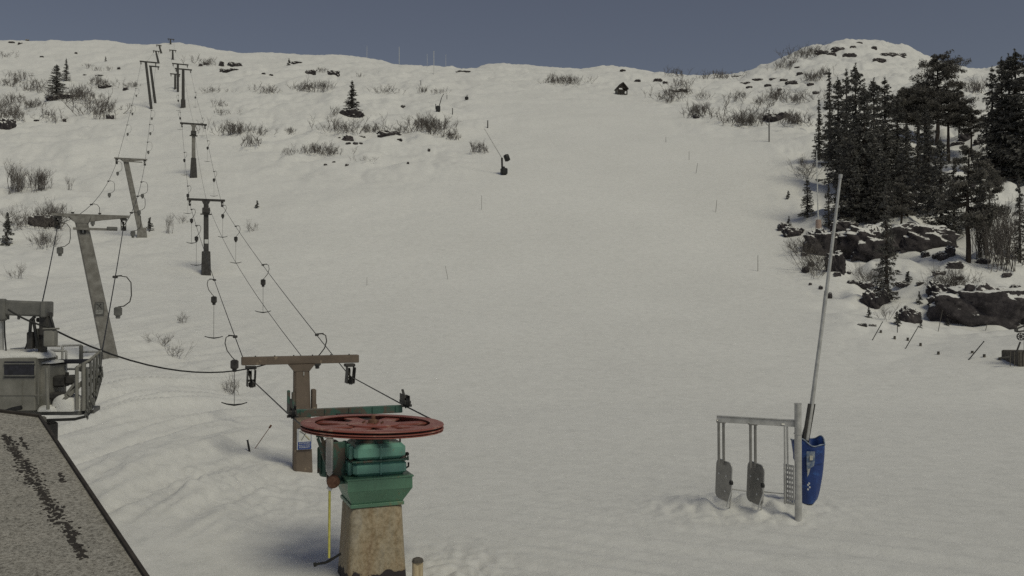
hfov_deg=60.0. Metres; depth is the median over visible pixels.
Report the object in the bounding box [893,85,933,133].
pine tree
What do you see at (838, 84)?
spruce tree
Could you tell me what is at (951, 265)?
boulder
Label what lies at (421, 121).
bare shrub
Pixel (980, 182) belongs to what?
spruce tree
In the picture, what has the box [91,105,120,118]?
bare shrub
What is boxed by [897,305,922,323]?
boulder
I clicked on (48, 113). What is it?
bare shrub
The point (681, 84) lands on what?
bare shrub
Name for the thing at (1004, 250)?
bare shrub
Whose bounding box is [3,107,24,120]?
bare shrub
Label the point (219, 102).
bare shrub
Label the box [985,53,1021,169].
spruce tree
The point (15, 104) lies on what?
bare shrub
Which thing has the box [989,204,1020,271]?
bare shrub
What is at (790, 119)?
bare shrub
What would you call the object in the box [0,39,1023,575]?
ground
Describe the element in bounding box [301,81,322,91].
bare shrub
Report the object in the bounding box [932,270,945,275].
boulder
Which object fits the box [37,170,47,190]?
bare shrub
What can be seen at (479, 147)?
bare shrub
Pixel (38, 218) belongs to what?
boulder
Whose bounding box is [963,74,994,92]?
bare shrub
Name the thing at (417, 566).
wooden stake
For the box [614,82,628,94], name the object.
piste hut
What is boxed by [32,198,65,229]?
bare shrub
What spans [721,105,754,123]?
bare shrub
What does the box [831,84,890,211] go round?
spruce tree
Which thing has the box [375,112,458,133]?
bare shrub
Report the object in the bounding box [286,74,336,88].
bare shrub
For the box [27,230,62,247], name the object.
bare shrub
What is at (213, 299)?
tbar hanger
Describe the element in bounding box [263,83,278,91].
bare shrub
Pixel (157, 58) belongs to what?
lift tower
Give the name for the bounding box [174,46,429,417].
haul rope
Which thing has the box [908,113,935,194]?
spruce tree
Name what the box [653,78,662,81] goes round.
boulder
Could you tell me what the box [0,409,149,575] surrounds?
service building
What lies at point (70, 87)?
bare shrub
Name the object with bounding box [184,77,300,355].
signal cable
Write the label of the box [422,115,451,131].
bare shrub
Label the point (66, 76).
spruce tree
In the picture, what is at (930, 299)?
boulder
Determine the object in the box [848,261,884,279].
bare shrub
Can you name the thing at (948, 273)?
bare shrub
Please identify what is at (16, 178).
bare shrub
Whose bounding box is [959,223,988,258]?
bare shrub
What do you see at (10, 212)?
bare shrub
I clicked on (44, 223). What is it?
bare shrub
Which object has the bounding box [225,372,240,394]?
bare shrub
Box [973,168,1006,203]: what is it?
pine tree
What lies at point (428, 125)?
bare shrub
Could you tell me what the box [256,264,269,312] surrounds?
tbar hanger
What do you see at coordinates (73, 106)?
bare shrub
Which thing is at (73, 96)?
bare shrub
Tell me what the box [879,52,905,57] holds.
boulder
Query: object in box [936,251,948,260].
boulder
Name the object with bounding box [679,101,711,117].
bare shrub
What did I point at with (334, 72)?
boulder
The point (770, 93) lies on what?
bare shrub
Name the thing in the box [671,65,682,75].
bare shrub
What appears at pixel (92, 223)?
tbar hanger
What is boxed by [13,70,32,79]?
bare shrub
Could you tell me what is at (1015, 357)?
timber block
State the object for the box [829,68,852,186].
spruce tree
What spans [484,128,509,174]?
fan gun
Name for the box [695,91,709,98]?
bare shrub
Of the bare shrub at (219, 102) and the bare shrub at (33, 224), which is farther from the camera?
the bare shrub at (219, 102)
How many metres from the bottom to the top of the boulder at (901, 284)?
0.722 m
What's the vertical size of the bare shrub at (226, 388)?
0.851 m
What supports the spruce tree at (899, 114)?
on the ground
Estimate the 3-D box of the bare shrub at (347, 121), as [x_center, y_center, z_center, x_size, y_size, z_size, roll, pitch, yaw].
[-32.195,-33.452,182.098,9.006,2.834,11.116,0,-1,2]
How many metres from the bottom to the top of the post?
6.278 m
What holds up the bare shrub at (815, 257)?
on the ground
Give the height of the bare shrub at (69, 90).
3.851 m
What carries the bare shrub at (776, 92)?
on the ground
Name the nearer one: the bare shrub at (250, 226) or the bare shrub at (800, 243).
the bare shrub at (800, 243)
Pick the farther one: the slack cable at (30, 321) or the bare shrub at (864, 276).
the bare shrub at (864, 276)
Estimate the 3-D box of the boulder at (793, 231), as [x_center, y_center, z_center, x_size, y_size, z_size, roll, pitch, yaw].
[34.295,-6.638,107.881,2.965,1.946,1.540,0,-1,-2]
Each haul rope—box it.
[42,52,153,300]
[102,54,158,352]
[168,42,302,426]
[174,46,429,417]
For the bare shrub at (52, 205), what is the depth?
115.28 m
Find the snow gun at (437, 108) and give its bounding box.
[436,94,443,111]
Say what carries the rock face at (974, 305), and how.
on the ground
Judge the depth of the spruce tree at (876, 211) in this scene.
105.93 m
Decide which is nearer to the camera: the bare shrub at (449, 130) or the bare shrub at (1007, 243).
the bare shrub at (1007, 243)
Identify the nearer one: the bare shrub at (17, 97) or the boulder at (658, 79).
the bare shrub at (17, 97)
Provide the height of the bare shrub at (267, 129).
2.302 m
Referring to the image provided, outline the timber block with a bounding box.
[1000,325,1023,366]
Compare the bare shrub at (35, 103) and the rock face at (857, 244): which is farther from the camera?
the bare shrub at (35, 103)
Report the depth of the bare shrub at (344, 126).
175.51 m
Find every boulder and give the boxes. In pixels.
[0,117,16,129]
[27,213,53,227]
[44,93,72,100]
[98,84,111,88]
[106,114,114,118]
[222,68,238,72]
[227,62,241,66]
[305,69,315,74]
[327,70,339,76]
[339,108,364,117]
[341,135,353,140]
[376,129,401,137]
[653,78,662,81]
[669,88,688,91]
[692,113,699,118]
[761,111,786,121]
[777,222,786,230]
[781,226,803,237]
[785,80,797,84]
[801,265,809,272]
[803,228,839,255]
[813,49,828,54]
[824,250,845,274]
[829,219,858,231]
[830,46,844,52]
[833,271,840,276]
[842,53,856,56]
[847,279,854,283]
[857,323,866,326]
[859,286,891,308]
[860,281,873,289]
[872,58,885,62]
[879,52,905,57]
[895,281,910,287]
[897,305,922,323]
[920,251,929,257]
[925,280,948,296]
[926,291,946,312]
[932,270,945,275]
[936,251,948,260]
[945,245,955,256]
[946,261,963,268]
[950,141,964,145]
[958,133,974,141]
[973,139,984,144]
[975,258,989,263]
[1002,272,1011,277]
[1009,284,1020,287]
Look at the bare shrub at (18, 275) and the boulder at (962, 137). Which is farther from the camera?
the boulder at (962, 137)
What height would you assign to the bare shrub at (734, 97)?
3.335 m
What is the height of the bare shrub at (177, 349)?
1.123 m
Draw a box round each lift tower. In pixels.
[51,212,129,359]
[114,157,146,237]
[140,61,156,108]
[149,65,158,102]
[153,50,159,63]
[170,73,179,89]
[172,63,188,91]
[175,68,191,107]
[180,122,206,177]
[187,198,224,275]
[241,354,358,472]
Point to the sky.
(734, 36)
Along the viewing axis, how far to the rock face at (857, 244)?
98.24 m
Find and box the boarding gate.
[715,403,801,521]
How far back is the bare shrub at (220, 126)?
175.96 m
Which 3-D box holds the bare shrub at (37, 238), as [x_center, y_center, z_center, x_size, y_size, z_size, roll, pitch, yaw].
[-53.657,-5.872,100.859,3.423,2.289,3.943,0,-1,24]
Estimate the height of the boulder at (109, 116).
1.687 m
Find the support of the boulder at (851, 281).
on the ground
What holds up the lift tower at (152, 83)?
on the ground
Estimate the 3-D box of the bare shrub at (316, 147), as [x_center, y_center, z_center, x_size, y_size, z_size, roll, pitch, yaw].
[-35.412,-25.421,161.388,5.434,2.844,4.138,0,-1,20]
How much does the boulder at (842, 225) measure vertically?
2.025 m
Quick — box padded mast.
[815,150,821,229]
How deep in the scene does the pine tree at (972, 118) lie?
138.47 m
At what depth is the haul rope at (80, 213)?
41.03 m
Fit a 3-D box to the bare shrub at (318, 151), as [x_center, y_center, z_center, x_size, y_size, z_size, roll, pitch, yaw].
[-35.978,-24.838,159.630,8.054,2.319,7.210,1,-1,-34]
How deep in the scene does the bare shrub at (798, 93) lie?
222.37 m
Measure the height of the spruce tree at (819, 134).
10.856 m
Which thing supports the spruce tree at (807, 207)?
on the ground
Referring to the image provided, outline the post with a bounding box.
[768,110,769,141]
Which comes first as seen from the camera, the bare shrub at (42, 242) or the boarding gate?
the boarding gate
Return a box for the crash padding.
[790,435,825,503]
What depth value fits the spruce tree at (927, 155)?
109.47 m
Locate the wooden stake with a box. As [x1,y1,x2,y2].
[412,557,423,575]
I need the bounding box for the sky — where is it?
[0,0,1023,74]
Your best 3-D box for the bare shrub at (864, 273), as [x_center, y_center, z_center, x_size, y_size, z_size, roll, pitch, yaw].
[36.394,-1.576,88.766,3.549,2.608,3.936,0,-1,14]
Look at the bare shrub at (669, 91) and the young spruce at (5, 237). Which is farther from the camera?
the bare shrub at (669, 91)
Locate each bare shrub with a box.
[0,93,11,107]
[0,96,43,108]
[0,107,25,117]
[0,158,22,190]
[0,203,40,225]
[3,93,23,102]
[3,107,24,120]
[4,262,26,278]
[5,93,27,102]
[7,165,32,193]
[7,202,38,225]
[11,215,23,230]
[12,167,21,191]
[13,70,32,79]
[14,169,45,186]
[14,215,33,226]
[17,169,26,188]
[21,80,44,88]
[22,212,53,229]
[23,96,46,108]
[23,99,42,107]
[23,229,49,244]
[24,167,41,191]
[26,168,53,190]
[27,76,48,86]
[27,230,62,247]
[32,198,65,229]
[32,204,63,229]
[35,206,75,222]
[36,234,53,249]
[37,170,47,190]
[38,166,55,190]
[38,231,57,242]
[40,84,110,101]
[40,106,63,116]
[41,197,66,212]
[44,114,65,121]
[45,84,103,97]
[54,91,105,103]
[56,89,134,113]
[65,177,73,189]
[66,83,94,93]
[66,96,131,115]
[72,82,102,101]
[83,96,103,106]
[86,99,122,109]
[87,95,115,112]
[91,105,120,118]
[143,332,173,346]
[164,340,192,356]
[165,212,173,232]
[178,312,188,322]
[196,121,251,132]
[200,58,215,65]
[203,121,250,134]
[211,98,227,106]
[218,125,242,135]
[220,120,244,133]
[220,381,237,394]
[225,118,250,133]
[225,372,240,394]
[226,120,255,134]
[240,132,261,146]
[243,134,258,146]
[245,221,257,231]
[249,124,290,134]
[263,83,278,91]
[281,147,294,154]
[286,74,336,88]
[292,144,337,155]
[297,144,312,153]
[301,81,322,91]
[309,114,363,130]
[309,142,322,153]
[309,142,328,153]
[312,80,328,91]
[316,81,332,90]
[316,119,362,133]
[318,120,365,132]
[325,121,368,132]
[329,117,369,127]
[337,125,357,133]
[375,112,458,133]
[385,121,419,133]
[396,110,460,130]
[401,113,435,129]
[416,119,442,132]
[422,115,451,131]
[424,125,443,134]
[429,111,457,128]
[439,126,457,138]
[470,140,487,152]
[471,140,487,152]
[546,71,559,81]
[551,76,581,85]
[554,76,570,83]
[643,86,690,98]
[661,78,694,88]
[661,92,682,100]
[663,67,694,75]
[663,85,681,98]
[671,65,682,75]
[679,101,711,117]
[681,99,729,113]
[687,103,706,115]
[695,70,714,78]
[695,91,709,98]
[705,98,775,117]
[711,106,769,120]
[715,106,766,121]
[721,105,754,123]
[721,107,762,126]
[722,90,746,102]
[735,113,765,126]
[738,111,762,126]
[756,85,805,98]
[761,111,824,126]
[762,88,779,99]
[767,86,790,101]
[775,85,833,102]
[776,42,808,57]
[778,88,825,104]
[778,108,799,122]
[778,242,835,269]
[783,112,813,123]
[783,114,801,123]
[783,236,817,251]
[784,112,810,122]
[784,237,826,257]
[786,44,818,58]
[787,157,819,177]
[788,233,821,251]
[791,238,821,254]
[791,246,824,269]
[795,165,824,178]
[799,248,824,266]
[800,152,821,168]
[805,72,821,80]
[805,259,825,277]
[806,253,828,274]
[812,67,830,77]
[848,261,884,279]
[848,269,875,281]
[855,264,893,281]
[874,302,903,320]
[916,267,957,286]
[929,260,964,285]
[929,261,975,285]
[938,261,954,285]
[938,272,967,285]
[955,269,985,284]
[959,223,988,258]
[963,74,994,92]
[963,210,1012,262]
[965,79,984,93]
[968,80,989,91]
[971,227,988,254]
[973,227,998,256]
[974,208,1009,272]
[975,227,996,257]
[977,197,1023,269]
[978,228,1023,265]
[979,194,1014,248]
[988,228,1013,265]
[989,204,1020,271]
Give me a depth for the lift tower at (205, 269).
89.85 m
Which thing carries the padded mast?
on the ground
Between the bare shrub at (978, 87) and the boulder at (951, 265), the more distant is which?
the bare shrub at (978, 87)
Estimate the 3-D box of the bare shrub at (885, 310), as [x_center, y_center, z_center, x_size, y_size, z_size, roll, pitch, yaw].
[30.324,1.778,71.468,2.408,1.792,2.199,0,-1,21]
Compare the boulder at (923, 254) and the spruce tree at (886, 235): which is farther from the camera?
the boulder at (923, 254)
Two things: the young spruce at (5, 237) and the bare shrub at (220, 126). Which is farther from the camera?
the bare shrub at (220, 126)
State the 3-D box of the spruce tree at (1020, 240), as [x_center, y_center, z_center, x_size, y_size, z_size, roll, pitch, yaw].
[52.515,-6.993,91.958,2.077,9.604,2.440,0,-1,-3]
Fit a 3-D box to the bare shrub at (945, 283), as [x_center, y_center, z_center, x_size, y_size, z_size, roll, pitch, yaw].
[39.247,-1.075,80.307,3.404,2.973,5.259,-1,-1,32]
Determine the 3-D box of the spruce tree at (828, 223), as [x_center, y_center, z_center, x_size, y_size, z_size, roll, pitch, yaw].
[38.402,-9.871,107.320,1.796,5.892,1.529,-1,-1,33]
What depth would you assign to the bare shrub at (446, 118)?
178.55 m
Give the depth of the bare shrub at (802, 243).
98.58 m
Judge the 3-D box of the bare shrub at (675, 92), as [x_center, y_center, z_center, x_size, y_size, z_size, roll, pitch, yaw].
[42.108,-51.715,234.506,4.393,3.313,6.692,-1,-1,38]
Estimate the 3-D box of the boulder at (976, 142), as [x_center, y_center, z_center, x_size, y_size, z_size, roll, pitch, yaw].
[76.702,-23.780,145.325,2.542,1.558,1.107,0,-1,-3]
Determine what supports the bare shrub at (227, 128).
on the ground
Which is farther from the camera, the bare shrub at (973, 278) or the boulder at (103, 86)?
the boulder at (103, 86)
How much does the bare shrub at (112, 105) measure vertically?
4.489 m
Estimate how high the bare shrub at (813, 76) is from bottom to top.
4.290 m
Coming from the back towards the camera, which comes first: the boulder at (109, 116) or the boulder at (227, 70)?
the boulder at (227, 70)
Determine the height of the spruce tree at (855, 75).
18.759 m
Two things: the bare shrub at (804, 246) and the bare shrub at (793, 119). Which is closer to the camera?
the bare shrub at (804, 246)
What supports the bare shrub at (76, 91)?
on the ground
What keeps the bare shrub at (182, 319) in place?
on the ground
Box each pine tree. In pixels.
[881,86,942,138]
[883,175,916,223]
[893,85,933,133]
[896,87,953,158]
[908,49,971,145]
[925,92,979,160]
[934,144,1011,262]
[952,85,969,135]
[953,108,987,160]
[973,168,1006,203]
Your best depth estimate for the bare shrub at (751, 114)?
189.88 m
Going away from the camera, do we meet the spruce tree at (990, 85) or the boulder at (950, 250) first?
the boulder at (950, 250)
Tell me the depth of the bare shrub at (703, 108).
202.08 m
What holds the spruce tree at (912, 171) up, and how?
on the ground
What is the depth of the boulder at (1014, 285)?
80.53 m
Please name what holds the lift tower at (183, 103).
on the ground
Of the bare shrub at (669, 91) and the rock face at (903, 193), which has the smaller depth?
the rock face at (903, 193)
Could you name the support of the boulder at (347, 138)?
on the ground
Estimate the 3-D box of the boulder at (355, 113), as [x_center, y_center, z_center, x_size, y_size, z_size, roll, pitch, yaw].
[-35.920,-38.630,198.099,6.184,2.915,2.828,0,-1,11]
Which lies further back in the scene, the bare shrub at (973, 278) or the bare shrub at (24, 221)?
the bare shrub at (24, 221)
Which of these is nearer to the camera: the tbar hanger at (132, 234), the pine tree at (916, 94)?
the tbar hanger at (132, 234)
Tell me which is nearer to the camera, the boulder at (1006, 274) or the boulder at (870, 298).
the boulder at (870, 298)
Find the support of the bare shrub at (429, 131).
on the ground
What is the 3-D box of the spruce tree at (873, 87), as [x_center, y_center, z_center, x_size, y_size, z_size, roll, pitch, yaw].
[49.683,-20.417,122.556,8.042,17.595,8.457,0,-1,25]
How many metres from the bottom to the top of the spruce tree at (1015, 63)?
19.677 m
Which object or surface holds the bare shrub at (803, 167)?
on the ground
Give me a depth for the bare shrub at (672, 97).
232.37 m
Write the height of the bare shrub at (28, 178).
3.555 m
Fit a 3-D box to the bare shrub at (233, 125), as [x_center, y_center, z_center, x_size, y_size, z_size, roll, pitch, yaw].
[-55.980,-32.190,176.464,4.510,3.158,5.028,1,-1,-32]
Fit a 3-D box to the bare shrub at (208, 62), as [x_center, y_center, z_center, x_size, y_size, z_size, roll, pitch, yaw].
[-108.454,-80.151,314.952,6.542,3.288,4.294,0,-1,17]
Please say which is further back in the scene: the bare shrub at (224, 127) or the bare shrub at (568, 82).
the bare shrub at (568, 82)
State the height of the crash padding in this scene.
1.772 m
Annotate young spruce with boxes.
[0,212,14,245]
[146,217,153,231]
[865,307,872,318]
[894,311,901,325]
[904,271,911,284]
[916,291,922,304]
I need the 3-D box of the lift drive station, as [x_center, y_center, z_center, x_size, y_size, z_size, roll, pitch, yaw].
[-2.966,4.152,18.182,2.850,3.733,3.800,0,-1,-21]
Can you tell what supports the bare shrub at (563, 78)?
on the ground
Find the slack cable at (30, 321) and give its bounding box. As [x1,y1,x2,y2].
[8,309,263,372]
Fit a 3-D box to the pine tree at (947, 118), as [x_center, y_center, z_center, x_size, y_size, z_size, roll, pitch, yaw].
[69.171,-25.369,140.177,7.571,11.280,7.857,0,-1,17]
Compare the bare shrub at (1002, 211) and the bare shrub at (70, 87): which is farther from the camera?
the bare shrub at (70, 87)
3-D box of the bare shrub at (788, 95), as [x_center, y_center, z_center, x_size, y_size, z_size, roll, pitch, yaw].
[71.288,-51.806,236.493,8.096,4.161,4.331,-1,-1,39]
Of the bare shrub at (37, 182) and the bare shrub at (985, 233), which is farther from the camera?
the bare shrub at (37, 182)
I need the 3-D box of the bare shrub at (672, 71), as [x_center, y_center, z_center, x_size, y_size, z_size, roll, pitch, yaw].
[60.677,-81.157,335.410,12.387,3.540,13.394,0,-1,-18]
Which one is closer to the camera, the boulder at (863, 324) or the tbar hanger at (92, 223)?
the tbar hanger at (92, 223)
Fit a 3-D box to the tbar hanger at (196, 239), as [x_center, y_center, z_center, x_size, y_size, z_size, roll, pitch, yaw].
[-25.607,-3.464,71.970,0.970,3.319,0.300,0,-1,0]
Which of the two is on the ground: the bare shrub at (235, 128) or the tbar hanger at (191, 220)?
the bare shrub at (235, 128)
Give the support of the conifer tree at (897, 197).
on the ground
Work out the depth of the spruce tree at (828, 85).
141.85 m
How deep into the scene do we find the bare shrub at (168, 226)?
108.24 m
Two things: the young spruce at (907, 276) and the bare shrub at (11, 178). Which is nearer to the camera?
the young spruce at (907, 276)
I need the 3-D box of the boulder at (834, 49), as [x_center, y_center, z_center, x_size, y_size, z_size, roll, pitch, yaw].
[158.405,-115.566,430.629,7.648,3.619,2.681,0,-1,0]
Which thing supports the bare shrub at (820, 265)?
on the ground
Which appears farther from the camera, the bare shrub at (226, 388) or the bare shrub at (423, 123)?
the bare shrub at (423, 123)
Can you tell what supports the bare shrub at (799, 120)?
on the ground
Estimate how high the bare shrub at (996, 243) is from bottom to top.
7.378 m
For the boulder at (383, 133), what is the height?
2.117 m
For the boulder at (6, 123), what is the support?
on the ground
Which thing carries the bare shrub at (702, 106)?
on the ground
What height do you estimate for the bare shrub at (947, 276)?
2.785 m
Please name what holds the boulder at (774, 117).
on the ground
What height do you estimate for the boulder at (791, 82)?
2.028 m
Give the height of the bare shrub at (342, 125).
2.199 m
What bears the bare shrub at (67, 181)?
on the ground
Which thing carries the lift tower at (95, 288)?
on the ground
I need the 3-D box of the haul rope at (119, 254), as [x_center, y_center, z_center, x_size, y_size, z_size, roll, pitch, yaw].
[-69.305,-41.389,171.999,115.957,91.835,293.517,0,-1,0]
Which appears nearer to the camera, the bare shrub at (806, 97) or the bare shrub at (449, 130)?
the bare shrub at (449, 130)
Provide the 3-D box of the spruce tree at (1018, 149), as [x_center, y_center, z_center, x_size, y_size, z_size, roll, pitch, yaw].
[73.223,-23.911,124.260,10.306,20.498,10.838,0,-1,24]
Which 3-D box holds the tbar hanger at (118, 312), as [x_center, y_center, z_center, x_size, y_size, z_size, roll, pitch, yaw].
[-15.216,0.346,34.675,0.709,1.704,0.300,0,-1,0]
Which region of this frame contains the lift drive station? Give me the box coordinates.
[287,389,443,575]
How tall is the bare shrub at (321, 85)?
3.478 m
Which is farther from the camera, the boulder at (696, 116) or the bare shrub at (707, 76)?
the bare shrub at (707, 76)
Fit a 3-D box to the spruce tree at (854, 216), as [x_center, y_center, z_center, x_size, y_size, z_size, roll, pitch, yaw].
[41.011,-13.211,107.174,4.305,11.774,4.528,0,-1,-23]
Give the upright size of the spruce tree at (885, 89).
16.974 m
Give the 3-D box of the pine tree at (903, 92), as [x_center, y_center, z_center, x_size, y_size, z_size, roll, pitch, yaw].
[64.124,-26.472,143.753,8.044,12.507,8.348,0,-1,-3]
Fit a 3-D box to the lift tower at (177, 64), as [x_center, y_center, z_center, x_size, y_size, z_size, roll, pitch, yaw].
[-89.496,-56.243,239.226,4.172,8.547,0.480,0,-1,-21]
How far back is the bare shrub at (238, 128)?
175.42 m
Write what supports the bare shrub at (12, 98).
on the ground
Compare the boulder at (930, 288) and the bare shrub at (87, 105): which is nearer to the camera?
the boulder at (930, 288)
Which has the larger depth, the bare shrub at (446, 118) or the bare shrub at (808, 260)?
the bare shrub at (446, 118)
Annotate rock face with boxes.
[836,222,909,261]
[882,191,923,203]
[894,221,960,253]
[926,282,1023,329]
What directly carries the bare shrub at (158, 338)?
on the ground
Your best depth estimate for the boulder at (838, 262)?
89.84 m
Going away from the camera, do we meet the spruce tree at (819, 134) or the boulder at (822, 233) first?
the boulder at (822, 233)
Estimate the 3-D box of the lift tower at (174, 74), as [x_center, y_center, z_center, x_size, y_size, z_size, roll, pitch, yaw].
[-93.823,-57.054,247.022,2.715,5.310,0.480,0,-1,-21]
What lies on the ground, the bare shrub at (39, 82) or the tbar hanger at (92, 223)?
the bare shrub at (39, 82)
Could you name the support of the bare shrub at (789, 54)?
on the ground
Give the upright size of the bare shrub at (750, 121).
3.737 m
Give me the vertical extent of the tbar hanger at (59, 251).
1.704 m
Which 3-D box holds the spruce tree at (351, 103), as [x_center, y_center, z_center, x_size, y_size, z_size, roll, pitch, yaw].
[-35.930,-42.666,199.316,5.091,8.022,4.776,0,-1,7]
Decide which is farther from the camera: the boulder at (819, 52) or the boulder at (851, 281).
the boulder at (819, 52)
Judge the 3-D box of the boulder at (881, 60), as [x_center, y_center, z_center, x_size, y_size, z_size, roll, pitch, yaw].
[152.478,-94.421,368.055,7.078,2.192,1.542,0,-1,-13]
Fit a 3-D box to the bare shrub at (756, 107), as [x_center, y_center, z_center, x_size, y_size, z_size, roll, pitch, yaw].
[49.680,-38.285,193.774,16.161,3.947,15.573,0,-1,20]
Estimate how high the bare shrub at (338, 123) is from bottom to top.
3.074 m
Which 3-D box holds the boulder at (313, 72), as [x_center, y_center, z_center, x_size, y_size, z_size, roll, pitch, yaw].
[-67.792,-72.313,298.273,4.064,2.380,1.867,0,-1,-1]
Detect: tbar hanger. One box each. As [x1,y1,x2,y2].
[56,222,70,255]
[90,204,99,225]
[112,275,131,318]
[130,212,140,237]
[187,209,195,243]
[191,225,201,265]
[204,279,222,338]
[221,335,246,405]
[231,225,240,263]
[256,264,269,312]
[314,333,326,368]
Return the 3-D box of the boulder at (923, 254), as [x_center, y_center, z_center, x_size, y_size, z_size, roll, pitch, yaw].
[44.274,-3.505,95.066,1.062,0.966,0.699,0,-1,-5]
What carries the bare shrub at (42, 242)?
on the ground
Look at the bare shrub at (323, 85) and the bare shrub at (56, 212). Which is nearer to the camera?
the bare shrub at (56, 212)
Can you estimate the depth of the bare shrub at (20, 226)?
106.10 m
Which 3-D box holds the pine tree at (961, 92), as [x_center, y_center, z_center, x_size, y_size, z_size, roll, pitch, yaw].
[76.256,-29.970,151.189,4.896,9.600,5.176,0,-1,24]
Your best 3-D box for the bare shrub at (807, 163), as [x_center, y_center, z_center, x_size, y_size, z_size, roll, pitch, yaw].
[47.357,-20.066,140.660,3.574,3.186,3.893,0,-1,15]
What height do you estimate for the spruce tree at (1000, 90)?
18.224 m
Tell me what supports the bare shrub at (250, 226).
on the ground
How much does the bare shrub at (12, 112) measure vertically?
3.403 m
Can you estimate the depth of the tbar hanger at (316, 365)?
34.53 m
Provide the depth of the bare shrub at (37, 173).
128.45 m
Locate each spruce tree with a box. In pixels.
[45,64,68,95]
[61,58,70,80]
[342,82,362,110]
[797,178,814,217]
[811,98,825,159]
[815,77,844,184]
[819,69,841,160]
[822,184,833,228]
[824,63,882,204]
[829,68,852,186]
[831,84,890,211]
[832,153,850,218]
[833,131,872,223]
[858,77,900,188]
[860,158,883,223]
[868,76,908,185]
[870,183,902,300]
[874,154,895,217]
[887,93,914,175]
[888,123,929,216]
[908,107,943,183]
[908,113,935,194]
[916,126,939,212]
[916,137,965,236]
[943,163,964,230]
[971,65,999,167]
[972,172,984,229]
[975,56,1023,176]
[982,48,1023,178]
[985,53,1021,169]
[996,55,1023,181]
[1010,175,1023,262]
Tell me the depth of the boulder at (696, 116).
195.74 m
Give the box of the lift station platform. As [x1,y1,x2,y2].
[0,299,102,438]
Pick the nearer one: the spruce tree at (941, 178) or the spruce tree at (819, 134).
the spruce tree at (941, 178)
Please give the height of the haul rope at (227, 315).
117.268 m
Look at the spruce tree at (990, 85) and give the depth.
130.32 m
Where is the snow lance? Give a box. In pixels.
[802,174,842,442]
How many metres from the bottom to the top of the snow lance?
8.986 m
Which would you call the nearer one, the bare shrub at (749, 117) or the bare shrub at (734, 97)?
the bare shrub at (749, 117)
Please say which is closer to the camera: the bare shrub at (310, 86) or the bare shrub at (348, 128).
the bare shrub at (348, 128)
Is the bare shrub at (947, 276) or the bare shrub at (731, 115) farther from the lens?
the bare shrub at (731, 115)
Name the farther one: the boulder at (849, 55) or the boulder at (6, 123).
the boulder at (849, 55)
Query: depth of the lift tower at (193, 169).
140.08 m
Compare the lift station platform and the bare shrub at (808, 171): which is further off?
the bare shrub at (808, 171)
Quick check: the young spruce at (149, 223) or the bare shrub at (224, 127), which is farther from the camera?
the bare shrub at (224, 127)
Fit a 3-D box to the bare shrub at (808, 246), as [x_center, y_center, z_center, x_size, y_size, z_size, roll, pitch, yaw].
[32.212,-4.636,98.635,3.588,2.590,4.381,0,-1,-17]
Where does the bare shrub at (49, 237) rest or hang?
on the ground
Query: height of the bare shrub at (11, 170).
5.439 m
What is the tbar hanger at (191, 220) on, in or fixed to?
hanging from the haul rope at (227, 315)
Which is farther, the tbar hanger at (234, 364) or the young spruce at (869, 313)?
the young spruce at (869, 313)
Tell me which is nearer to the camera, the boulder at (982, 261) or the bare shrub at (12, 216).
the boulder at (982, 261)
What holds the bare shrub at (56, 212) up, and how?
on the ground
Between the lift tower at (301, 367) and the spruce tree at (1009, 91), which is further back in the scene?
the spruce tree at (1009, 91)
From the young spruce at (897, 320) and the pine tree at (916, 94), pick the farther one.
the pine tree at (916, 94)
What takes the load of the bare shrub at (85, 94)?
on the ground
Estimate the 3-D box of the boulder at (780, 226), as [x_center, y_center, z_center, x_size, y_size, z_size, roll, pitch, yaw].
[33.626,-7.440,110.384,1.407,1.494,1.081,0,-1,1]
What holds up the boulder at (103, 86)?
on the ground
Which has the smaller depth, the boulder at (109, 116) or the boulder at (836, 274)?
the boulder at (836, 274)
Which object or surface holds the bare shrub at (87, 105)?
on the ground
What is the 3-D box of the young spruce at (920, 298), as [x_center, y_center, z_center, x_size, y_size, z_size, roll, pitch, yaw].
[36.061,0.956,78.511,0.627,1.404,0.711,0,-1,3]
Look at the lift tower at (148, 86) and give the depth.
206.42 m
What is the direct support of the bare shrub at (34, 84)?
on the ground
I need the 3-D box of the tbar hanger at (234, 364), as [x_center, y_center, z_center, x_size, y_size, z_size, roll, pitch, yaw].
[-10.408,3.088,33.261,0.970,2.669,0.300,0,-1,0]
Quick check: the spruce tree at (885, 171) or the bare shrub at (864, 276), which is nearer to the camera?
the bare shrub at (864, 276)
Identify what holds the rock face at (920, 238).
on the ground
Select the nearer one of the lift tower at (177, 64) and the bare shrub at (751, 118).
the bare shrub at (751, 118)
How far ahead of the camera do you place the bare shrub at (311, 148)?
159.69 m
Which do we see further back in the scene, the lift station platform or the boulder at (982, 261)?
the boulder at (982, 261)
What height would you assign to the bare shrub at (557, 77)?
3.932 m
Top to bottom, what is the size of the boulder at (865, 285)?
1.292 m
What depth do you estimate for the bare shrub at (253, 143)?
163.93 m
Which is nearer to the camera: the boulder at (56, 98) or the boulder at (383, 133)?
the boulder at (383, 133)
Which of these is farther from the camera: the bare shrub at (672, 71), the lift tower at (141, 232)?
the bare shrub at (672, 71)
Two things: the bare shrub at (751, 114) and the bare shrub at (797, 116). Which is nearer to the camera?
the bare shrub at (797, 116)
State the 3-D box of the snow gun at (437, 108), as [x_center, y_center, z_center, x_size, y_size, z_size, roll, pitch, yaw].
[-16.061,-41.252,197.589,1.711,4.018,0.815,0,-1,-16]
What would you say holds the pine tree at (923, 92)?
on the ground

